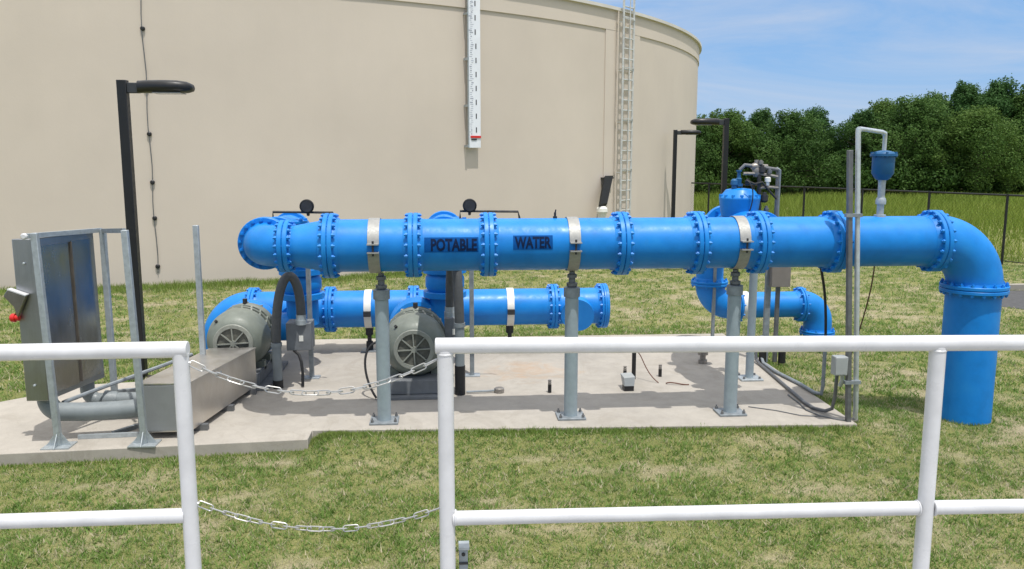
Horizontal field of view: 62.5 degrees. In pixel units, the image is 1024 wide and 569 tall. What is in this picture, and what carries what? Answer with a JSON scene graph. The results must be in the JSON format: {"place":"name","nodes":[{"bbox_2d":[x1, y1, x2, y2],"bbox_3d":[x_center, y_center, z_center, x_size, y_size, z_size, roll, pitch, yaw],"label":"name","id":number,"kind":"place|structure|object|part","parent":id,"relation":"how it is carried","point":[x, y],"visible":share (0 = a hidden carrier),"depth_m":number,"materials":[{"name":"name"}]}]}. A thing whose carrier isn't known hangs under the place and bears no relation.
{"place":"outdoors","nodes":[
{"label":"outdoors","id":0,"kind":"place"},
{"bbox_2d":[0,188,1023,568],"bbox_3d":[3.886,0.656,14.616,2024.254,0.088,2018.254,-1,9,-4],"label":"ground","id":1,"kind":"structure","parent":0,"point":[654,476],"depth_m":7.66,"materials":[{"name":"green plant"}]},
{"bbox_2d":[116,80,194,381],"bbox_3d":[-4.485,-0.640,10.809,0.990,3.862,0.380,-1,9,-4],"label":"light pole","id":2,"kind":"object","parent":1,"relation":"on","point":[124,88],"visible":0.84,"depth_m":10.60,"materials":[{"name":"black metal"}]},
{"bbox_2d":[0,0,701,289],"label":"storage tank","id":3,"kind":"object","parent":1,"relation":"on","point":[349,109],"visible":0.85,"depth_m":19.58,"materials":[{"name":"beige paint"}]},
{"bbox_2d":[140,0,159,272],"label":"clamped cable","id":4,"kind":"object","parent":3,"relation":"attached to","point":[152,181],"visible":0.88,"depth_m":18.46,"materials":[{"name":"black rubber"}]},
{"bbox_2d":[463,0,480,147],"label":"level gauge","id":5,"kind":"object","parent":3,"relation":"attached to","point":[473,104],"visible":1,"depth_m":21.27,"materials":[{"name":"metal"}]},
{"bbox_2d":[596,176,613,217],"bbox_3d":[2.754,-2.076,25.147,0.339,2.310,1.044,3,9,18],"label":"overflow chute","id":6,"kind":"object","parent":3,"relation":"attached to","point":[601,210],"visible":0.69,"depth_m":24.84,"materials":[{"name":"metal"}]},
{"bbox_2d":[614,0,634,215],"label":"access ladder","id":7,"kind":"object","parent":3,"relation":"attached to","point":[628,100],"visible":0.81,"depth_m":25.36,"materials":[{"name":"metal"}]},
{"bbox_2d":[0,333,856,465],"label":"concrete pad","id":8,"kind":"object","parent":1,"relation":"on","point":[263,421],"visible":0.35,"depth_m":9.46,"materials":[{"name":"grey concrete"}]},
{"bbox_2d":[78,431,139,438],"bbox_3d":[-4.002,1.505,8.415,0.611,0.040,0.040,-1,9,-8],"label":"floor strut","id":9,"kind":"object","parent":8,"relation":"on","point":[108,435],"visible":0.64,"depth_m":8.40,"materials":[{"name":"metal"}]},
{"bbox_2d":[20,225,205,449],"bbox_3d":[-3.963,0.406,8.793,1.083,2.103,1.856,0,9,1],"label":"equipment rack","id":10,"kind":"object","parent":8,"relation":"on","point":[143,439],"visible":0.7,"depth_m":8.12,"materials":[{"name":"metal"}]},
{"bbox_2d":[4,233,104,400],"bbox_3d":[-4.537,0.292,8.418,0.285,1.580,1.074,1,9,9],"label":"control cabinet","id":11,"kind":"object","parent":10,"relation":"attached to","point":[69,269],"visible":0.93,"depth_m":8.29,"materials":[{"name":"silver metal"}]},
{"bbox_3d":[-4.439,0.319,8.276,0.018,1.450,0.449,1,9,6],"label":"door","id":12,"kind":"part","parent":11,"relation":"part of","materials":[{"name":"silver metal"}]},
{"bbox_3d":[-4.391,0.251,8.722,0.018,1.450,0.365,1,9,6],"label":"door","id":13,"kind":"part","parent":11,"relation":"part of","materials":[{"name":"silver metal"}]},
{"bbox_2d":[37,399,137,420],"bbox_3d":[-4.157,1.181,8.378,1.032,0.346,0.195,-2,9,-10],"label":"cable conduit","id":14,"kind":"object","parent":11,"relation":"attached to","point":[93,411],"visible":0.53,"depth_m":8.33,"materials":[{"name":"grey plastic"}]},
{"bbox_2d":[80,382,135,401],"bbox_3d":[-4.094,1.119,8.957,0.943,0.397,0.199,-1,9,-4],"label":"cable conduit","id":15,"kind":"object","parent":11,"relation":"attached to","point":[108,395],"visible":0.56,"depth_m":8.89,"materials":[{"name":"grey plastic"}]},
{"bbox_2d":[62,353,192,401],"bbox_3d":[-4.125,0.996,9.143,0.079,0.174,1.680,4,10,25],"label":"thin conduit","id":16,"kind":"object","parent":10,"relation":"attached to","point":[91,391],"visible":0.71,"depth_m":8.95,"materials":[{"name":"metal"}]},
{"bbox_2d":[111,423,138,432],"bbox_3d":[-3.879,1.462,8.692,0.040,0.040,0.516,5,10,31],"label":"floor strut","id":17,"kind":"object","parent":8,"relation":"on","point":[129,428],"visible":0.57,"depth_m":8.59,"materials":[{"name":"metal"}]},
{"bbox_2d":[137,347,256,432],"bbox_3d":[-3.378,1.122,9.186,0.622,0.567,1.826,1,9,4],"label":"cable trough","id":18,"kind":"object","parent":8,"relation":"on","point":[212,394],"visible":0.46,"depth_m":8.81,"materials":[{"name":"silver metal"}]},
{"bbox_2d":[207,298,289,390],"bbox_3d":[-3.263,0.691,10.653,1.100,0.977,1.360,-1,9,-4],"label":"pump motor","id":19,"kind":"object","parent":8,"relation":"on","point":[244,322],"visible":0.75,"depth_m":10.24,"materials":[{"name":"grey metal"}]},
{"bbox_2d":[271,272,314,388],"bbox_3d":[-2.680,0.529,10.286,0.460,1.408,0.465,-1,9,-4],"label":"conduit riser","id":20,"kind":"object","parent":8,"relation":"on","point":[300,332],"visible":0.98,"depth_m":10.15,"materials":[{"name":"black rubber"}]},
{"bbox_2d":[293,350,303,386],"bbox_3d":[-2.593,1.013,10.278,0.058,0.438,0.218,-8,12,-42],"label":"cable","id":21,"kind":"object","parent":8,"relation":"on","point":[301,366],"visible":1,"depth_m":10.23,"materials":[{"name":"black rubber"}]},
{"bbox_2d":[304,268,320,378],"bbox_3d":[-2.533,0.418,10.568,0.200,1.542,0.160,-1,9,-4],"label":"strut post","id":22,"kind":"object","parent":8,"relation":"on","point":[311,375],"visible":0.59,"depth_m":10.53,"materials":[{"name":"metal"}]},
{"bbox_2d":[361,289,375,352],"bbox_3d":[-2.046,0.519,12.062,0.240,0.891,0.614,-1,9,-4],"label":"header stand","id":23,"kind":"object","parent":8,"relation":"on","point":[367,313],"visible":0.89,"depth_m":11.90,"materials":[{"name":"metal"}]},
{"bbox_2d":[364,341,376,398],"bbox_3d":[-1.633,0.986,9.788,0.170,0.632,0.276,-1,9,-4],"label":"cable","id":24,"kind":"object","parent":8,"relation":"on","point":[365,368],"visible":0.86,"depth_m":9.77,"materials":[{"name":"black rubber"}]},
{"bbox_2d":[367,218,398,425],"bbox_3d":[-1.346,0.390,8.726,0.300,2.154,0.626,-1,9,-4],"label":"pipe support","id":25,"kind":"object","parent":8,"relation":"on","point":[381,294],"visible":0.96,"depth_m":8.72,"materials":[{"name":"metal"}]},
{"bbox_2d":[205,283,609,348],"bbox_3d":[-1.474,0.530,11.899,5.777,0.959,1.124,-1,9,-4],"label":"suction header","id":26,"kind":"object","parent":8,"relation":"on","point":[338,309],"visible":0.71,"depth_m":11.96,"materials":[{"name":"blue metal"}]},
{"bbox_2d":[389,297,444,399],"bbox_3d":[-1.199,0.702,10.555,0.840,0.984,1.880,-1,9,-4],"label":"pump motor","id":27,"kind":"object","parent":8,"relation":"on","point":[416,327],"visible":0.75,"depth_m":9.81,"materials":[{"name":"grey metal"}]},
{"bbox_2d":[444,271,464,395],"bbox_3d":[-0.697,0.417,10.073,0.205,1.693,0.680,-2,9,-10],"label":"conduit riser","id":28,"kind":"object","parent":8,"relation":"on","point":[454,324],"visible":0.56,"depth_m":9.85,"materials":[{"name":"black metal"}]},
{"bbox_2d":[465,271,479,376],"bbox_3d":[-0.510,0.402,10.675,0.200,1.542,0.160,-1,9,-4],"label":"strut post","id":29,"kind":"object","parent":8,"relation":"on","point":[471,304],"visible":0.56,"depth_m":10.65,"materials":[{"name":"metal"}]},
{"bbox_2d":[466,387,503,393],"bbox_3d":[-0.317,1.254,9.999,0.451,0.060,0.120,-1,9,-4],"label":"floor drain tube","id":30,"kind":"object","parent":8,"relation":"on","point":[498,390],"visible":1,"depth_m":9.97,"materials":[{"name":"metal"}]},
{"bbox_2d":[506,288,514,336],"bbox_3d":[-0.032,0.495,12.218,0.240,0.891,0.614,-1,9,-4],"label":"header stand","id":31,"kind":"object","parent":8,"relation":"on","point":[511,311],"visible":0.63,"depth_m":12.00,"materials":[{"name":"metal"}]},
{"bbox_2d":[548,379,551,392],"bbox_3d":[0.447,1.206,10.002,0.043,0.155,0.043,-1,9,-4],"label":"pipe stub","id":32,"kind":"object","parent":8,"relation":"on","point":[549,386],"visible":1,"depth_m":9.99,"materials":[{"name":"black metal"}]},
{"bbox_2d":[555,217,585,420],"bbox_3d":[0.633,0.366,8.880,0.300,2.154,0.626,-1,9,-4],"label":"pipe support","id":33,"kind":"object","parent":8,"relation":"on","point":[570,412],"visible":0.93,"depth_m":8.87,"materials":[{"name":"metal"}]},
{"bbox_2d":[621,372,634,390],"bbox_3d":[1.397,1.173,10.173,0.134,0.170,0.238,-1,9,-4],"label":"outlet box","id":34,"kind":"object","parent":8,"relation":"on","point":[628,380],"visible":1,"depth_m":10.06,"materials":[{"name":"grey metal"}]},
{"bbox_2d":[632,353,658,382],"bbox_3d":[1.669,1.027,10.515,0.372,0.356,0.057,5,10,32],"label":"conduit stub","id":35,"kind":"object","parent":8,"relation":"on","point":[634,364],"visible":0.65,"depth_m":10.56,"materials":[{"name":"black rubber"}]},
{"bbox_2d":[658,364,661,376],"bbox_3d":[1.885,1.095,10.727,0.043,0.155,0.043,-1,9,-4],"label":"pipe stub","id":36,"kind":"object","parent":8,"relation":"on","point":[660,371],"visible":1,"depth_m":10.71,"materials":[{"name":"black metal"}]},
{"bbox_2d":[692,352,707,363],"bbox_3d":[2.559,0.973,11.413,0.250,0.190,0.139,-1,9,-4],"label":"drain valve","id":37,"kind":"object","parent":8,"relation":"on","point":[702,360],"visible":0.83,"depth_m":11.38,"materials":[{"name":"metal"}]},
{"bbox_2d":[711,268,716,335],"bbox_3d":[2.954,0.056,12.319,0.200,1.730,0.160,-1,9,-4],"label":"strut post","id":38,"kind":"object","parent":8,"relation":"on","point":[713,304],"visible":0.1,"depth_m":12.34,"materials":[{"name":"metal"}]},
{"bbox_2d":[713,216,753,416],"bbox_3d":[2.382,0.345,9.016,0.300,2.154,0.626,-1,9,-4],"label":"pipe support","id":39,"kind":"object","parent":8,"relation":"on","point":[734,293],"visible":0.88,"depth_m":9.01,"materials":[{"name":"metal"}]},
{"bbox_2d":[738,273,763,381],"bbox_3d":[2.989,0.398,10.507,0.280,1.600,0.260,-1,9,-4],"label":"pipe stand","id":40,"kind":"object","parent":8,"relation":"on","point":[749,375],"visible":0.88,"depth_m":10.49,"materials":[{"name":"metal"}]},
{"bbox_2d":[759,267,790,363],"bbox_3d":[3.530,0.257,11.333,0.369,1.630,0.145,-1,9,-4],"label":"instrument stand","id":41,"kind":"object","parent":8,"relation":"on","point":[777,277],"visible":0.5,"depth_m":11.35,"materials":[{"name":"metal"}]},
{"bbox_2d":[748,406,822,416],"bbox_3d":[2.992,1.399,9.215,0.818,0.012,0.089,4,10,26],"label":"cable","id":42,"kind":"object","parent":8,"relation":"on","point":[785,412],"visible":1,"depth_m":9.21,"materials":[{"name":"grey rubber"}]},
{"bbox_2d":[760,335,826,394],"bbox_3d":[3.467,0.851,10.572,0.097,0.676,1.707,-1,9,-8],"label":"floor conduit","id":43,"kind":"object","parent":8,"relation":"on","point":[772,369],"visible":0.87,"depth_m":10.02,"materials":[{"name":"metal"}]},
{"bbox_2d":[755,352,838,412],"bbox_3d":[3.325,0.996,10.220,0.168,0.501,2.520,-1,9,-4],"label":"floor conduit","id":44,"kind":"object","parent":8,"relation":"on","point":[795,394],"visible":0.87,"depth_m":9.52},
{"bbox_2d":[787,394,844,420],"bbox_3d":[3.303,1.370,9.388,0.180,0.018,1.020,-3,9,-16],"label":"cable","id":45,"kind":"object","parent":8,"relation":"on","point":[813,412],"visible":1,"depth_m":9.19,"materials":[{"name":"grey rubber"}]},
{"bbox_2d":[831,128,862,422],"bbox_3d":[3.531,-0.019,8.708,0.376,3.142,0.141,-2,9,-16],"label":"conduit post","id":46,"kind":"object","parent":8,"relation":"on","point":[841,366],"visible":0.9,"depth_m":8.69,"materials":[{"name":"metal"}]},
{"bbox_2d":[0,270,995,473],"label":"grass fringe","id":47,"kind":"object","parent":1,"relation":"on","point":[176,286],"depth_m":8.74,"materials":[{"name":"green plant"}]},
{"bbox_2d":[237,209,1009,425],"bbox_3d":[1.269,0.512,9.053,8.250,2.653,0.811,-1,9,-4],"label":"pipe","id":48,"kind":"object","parent":1,"relation":"on","point":[964,258],"depth_m":8.67,"materials":[{"name":"blue metal"}]},
{"bbox_2d":[272,199,332,324],"bbox_3d":[-2.508,-0.191,10.098,0.898,1.688,2.314,-1,9,-4],"label":"discharge branch","id":49,"kind":"object","parent":48,"relation":"attached to","point":[306,206],"visible":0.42,"depth_m":10.76,"materials":[{"name":"blue metal"}]},
{"bbox_2d":[423,199,519,324],"bbox_3d":[-0.509,-0.215,10.253,1.188,1.688,2.314,-1,9,-4],"label":"discharge branch","id":50,"kind":"object","parent":48,"relation":"attached to","point":[435,290],"visible":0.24,"depth_m":10.89,"materials":[{"name":"blue metal"}]},
{"bbox_2d":[706,160,780,216],"bbox_3d":[2.816,-0.890,9.982,0.783,1.159,1.320,-1,9,-4],"label":"control valve","id":51,"kind":"object","parent":48,"relation":"on","point":[734,200],"visible":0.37,"depth_m":9.91,"materials":[{"name":"blue metal"}]},
{"bbox_2d":[819,268,826,335],"bbox_3d":[3.512,0.192,9.523,0.048,0.986,0.339,8,12,42],"label":"cable","id":52,"kind":"object","parent":48,"relation":"hanging from","point":[825,304],"visible":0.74,"depth_m":9.57,"materials":[{"name":"black rubber"}]},
{"bbox_2d":[852,266,874,352],"bbox_3d":[4.088,0.522,10.003,0.034,1.756,0.902,0,9,3],"label":"cable","id":53,"kind":"object","parent":48,"relation":"hanging from","point":[868,298],"visible":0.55,"depth_m":9.65,"materials":[{"name":"black rubber"}]},
{"bbox_2d":[857,126,897,216],"bbox_3d":[3.794,-1.156,8.764,0.274,0.942,0.722,7,11,37],"label":"air release valve","id":54,"kind":"object","parent":48,"relation":"on","point":[883,166],"visible":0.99,"depth_m":8.86,"materials":[{"name":"metal"}]},
{"bbox_2d":[671,130,700,216],"bbox_3d":[5.803,-3.243,28.379,0.990,3.862,0.380,-1,9,-4],"label":"light pole","id":55,"kind":"object","parent":1,"relation":"on","point":[674,160],"visible":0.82,"depth_m":28.16,"materials":[{"name":"black metal"}]},
{"bbox_2d":[690,118,728,193],"bbox_3d":[4.746,-2.049,20.360,0.990,3.862,0.380,-1,9,-4],"label":"light pole","id":56,"kind":"object","parent":1,"relation":"on","point":[724,122],"visible":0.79,"depth_m":20.12,"materials":[{"name":"black metal"}]},
{"bbox_2d":[695,114,746,187],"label":"broadleaf tree","id":57,"kind":"object","parent":1,"relation":"on","point":[703,139],"visible":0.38,"depth_m":59.97,"materials":[{"name":"green plant"}]},
{"bbox_2d":[435,335,1023,568],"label":"guard rail","id":58,"kind":"object","parent":1,"relation":"on","point":[925,507],"visible":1,"depth_m":2.60,"materials":[{"name":"white metal"}]},
{"bbox_2d":[189,358,436,395],"bbox_3d":[-0.589,0.278,2.532,0.767,0.119,0.021,-1,9,-4],"label":"safety chain","id":59,"kind":"object","parent":58,"relation":"hanging from","point":[353,389],"visible":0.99,"depth_m":2.54,"materials":[{"name":"silver metal"}]},
{"bbox_2d":[197,500,439,531],"bbox_3d":[-0.589,0.709,2.598,0.767,0.116,0.021,-1,9,-4],"label":"safety chain","id":60,"kind":"object","parent":58,"relation":"hanging from","point":[368,526],"visible":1,"depth_m":2.60,"materials":[{"name":"silver metal"}]},
{"bbox_2d":[458,541,468,568],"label":"gate bracket","id":61,"kind":"object","parent":58,"relation":"attached to","point":[463,553],"visible":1,"depth_m":2.69,"materials":[{"name":"metal"}]},
{"bbox_2d":[697,108,767,187],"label":"broadleaf tree","id":62,"kind":"object","parent":1,"relation":"on","point":[739,125],"visible":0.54,"depth_m":60.55,"materials":[{"name":"green plant"}]},
{"bbox_2d":[730,107,786,171],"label":"broadleaf tree","id":63,"kind":"object","parent":1,"relation":"on","point":[762,117],"visible":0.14,"depth_m":63.43,"materials":[{"name":"green plant"}]},
{"bbox_2d":[691,268,834,335],"bbox_3d":[3.663,0.119,11.842,2.532,2.389,2.009,-1,9,-4],"label":"bypass pipe","id":64,"kind":"object","parent":1,"relation":"on","point":[803,305],"visible":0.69,"depth_m":12.47,"materials":[{"name":"blue metal"}]},
{"bbox_2d":[743,108,846,193],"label":"broadleaf tree","id":65,"kind":"object","parent":1,"relation":"on","point":[794,133],"visible":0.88,"depth_m":59.07,"materials":[{"name":"green plant"}]},
{"bbox_2d":[797,105,844,186],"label":"broadleaf tree","id":66,"kind":"object","parent":1,"relation":"on","point":[822,112],"visible":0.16,"depth_m":64.26,"materials":[{"name":"green plant"}]},
{"bbox_2d":[691,182,1023,264],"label":"chain link fence","id":67,"kind":"object","parent":1,"relation":"on","point":[1006,207],"visible":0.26,"depth_m":24.66,"materials":[{"name":"black metal"}]},
{"bbox_2d":[694,163,1023,195],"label":"undergrowth","id":68,"kind":"object","parent":1,"relation":"on","point":[939,180],"visible":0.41,"depth_m":59.10,"materials":[{"name":"green plant"}]},
{"bbox_2d":[824,108,893,179],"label":"broadleaf tree","id":69,"kind":"object","parent":1,"relation":"on","point":[862,118],"visible":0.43,"depth_m":62.39,"materials":[{"name":"green plant"}]},
{"bbox_2d":[843,97,919,167],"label":"broadleaf tree","id":70,"kind":"object","parent":1,"relation":"on","point":[879,106],"visible":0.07,"depth_m":65.06,"materials":[{"name":"green plant"}]},
{"bbox_2d":[861,94,982,189],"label":"broadleaf tree","id":71,"kind":"object","parent":1,"relation":"on","point":[920,123],"visible":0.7,"depth_m":59.70,"materials":[{"name":"green plant"}]},
{"bbox_2d":[906,89,958,146],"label":"broadleaf tree","id":72,"kind":"object","parent":1,"relation":"on","point":[938,95],"visible":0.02,"depth_m":67.03,"materials":[{"name":"green plant"}]},
{"bbox_2d":[927,80,1003,164],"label":"broadleaf tree","id":73,"kind":"object","parent":1,"relation":"on","point":[964,95],"visible":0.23,"depth_m":63.82,"materials":[{"name":"green plant"}]},
{"bbox_2d":[921,104,1023,192],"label":"broadleaf tree","id":74,"kind":"object","parent":1,"relation":"on","point":[978,130],"visible":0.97,"depth_m":58.05,"materials":[{"name":"green plant"}]},
{"bbox_2d":[978,73,1023,163],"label":"broadleaf tree","id":75,"kind":"object","parent":1,"relation":"on","point":[1003,93],"visible":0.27,"depth_m":64.55,"materials":[{"name":"green plant"}]},
{"bbox_2d":[992,84,1023,170],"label":"broadleaf tree","id":76,"kind":"object","parent":1,"relation":"on","point":[1019,106],"visible":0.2,"depth_m":63.19,"materials":[{"name":"green plant"}]},
{"bbox_2d":[1002,290,1023,308],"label":"drive","id":77,"kind":"structure","parent":1,"relation":"on","point":[1015,298],"depth_m":17.06,"materials":[{"name":"concrete"}]},
{"bbox_2d":[1009,283,1023,289],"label":"kerb","id":78,"kind":"structure","parent":1,"relation":"on","point":[1018,286],"depth_m":18.38,"materials":[{"name":"concrete"}]},
{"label":"loading dock","id":79,"kind":"structure","parent":1,"relation":"on","visible":0},
{"bbox_2d":[0,341,201,568],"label":"guard rail","id":80,"kind":"object","parent":79,"relation":"on","point":[187,513],"visible":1,"depth_m":2.51,"materials":[{"name":"white metal"}]},
{"bbox_2d":[589,0,1023,132],"label":"sky","id":81,"kind":"structure","parent":0,"point":[837,56],"materials":[{"name":"blue"}]},
{"bbox_2d":[693,188,1023,263],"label":"meadow","id":82,"kind":"structure","parent":0,"point":[911,205],"depth_m":44.55,"materials":[{"name":"green plant"}]}
]}

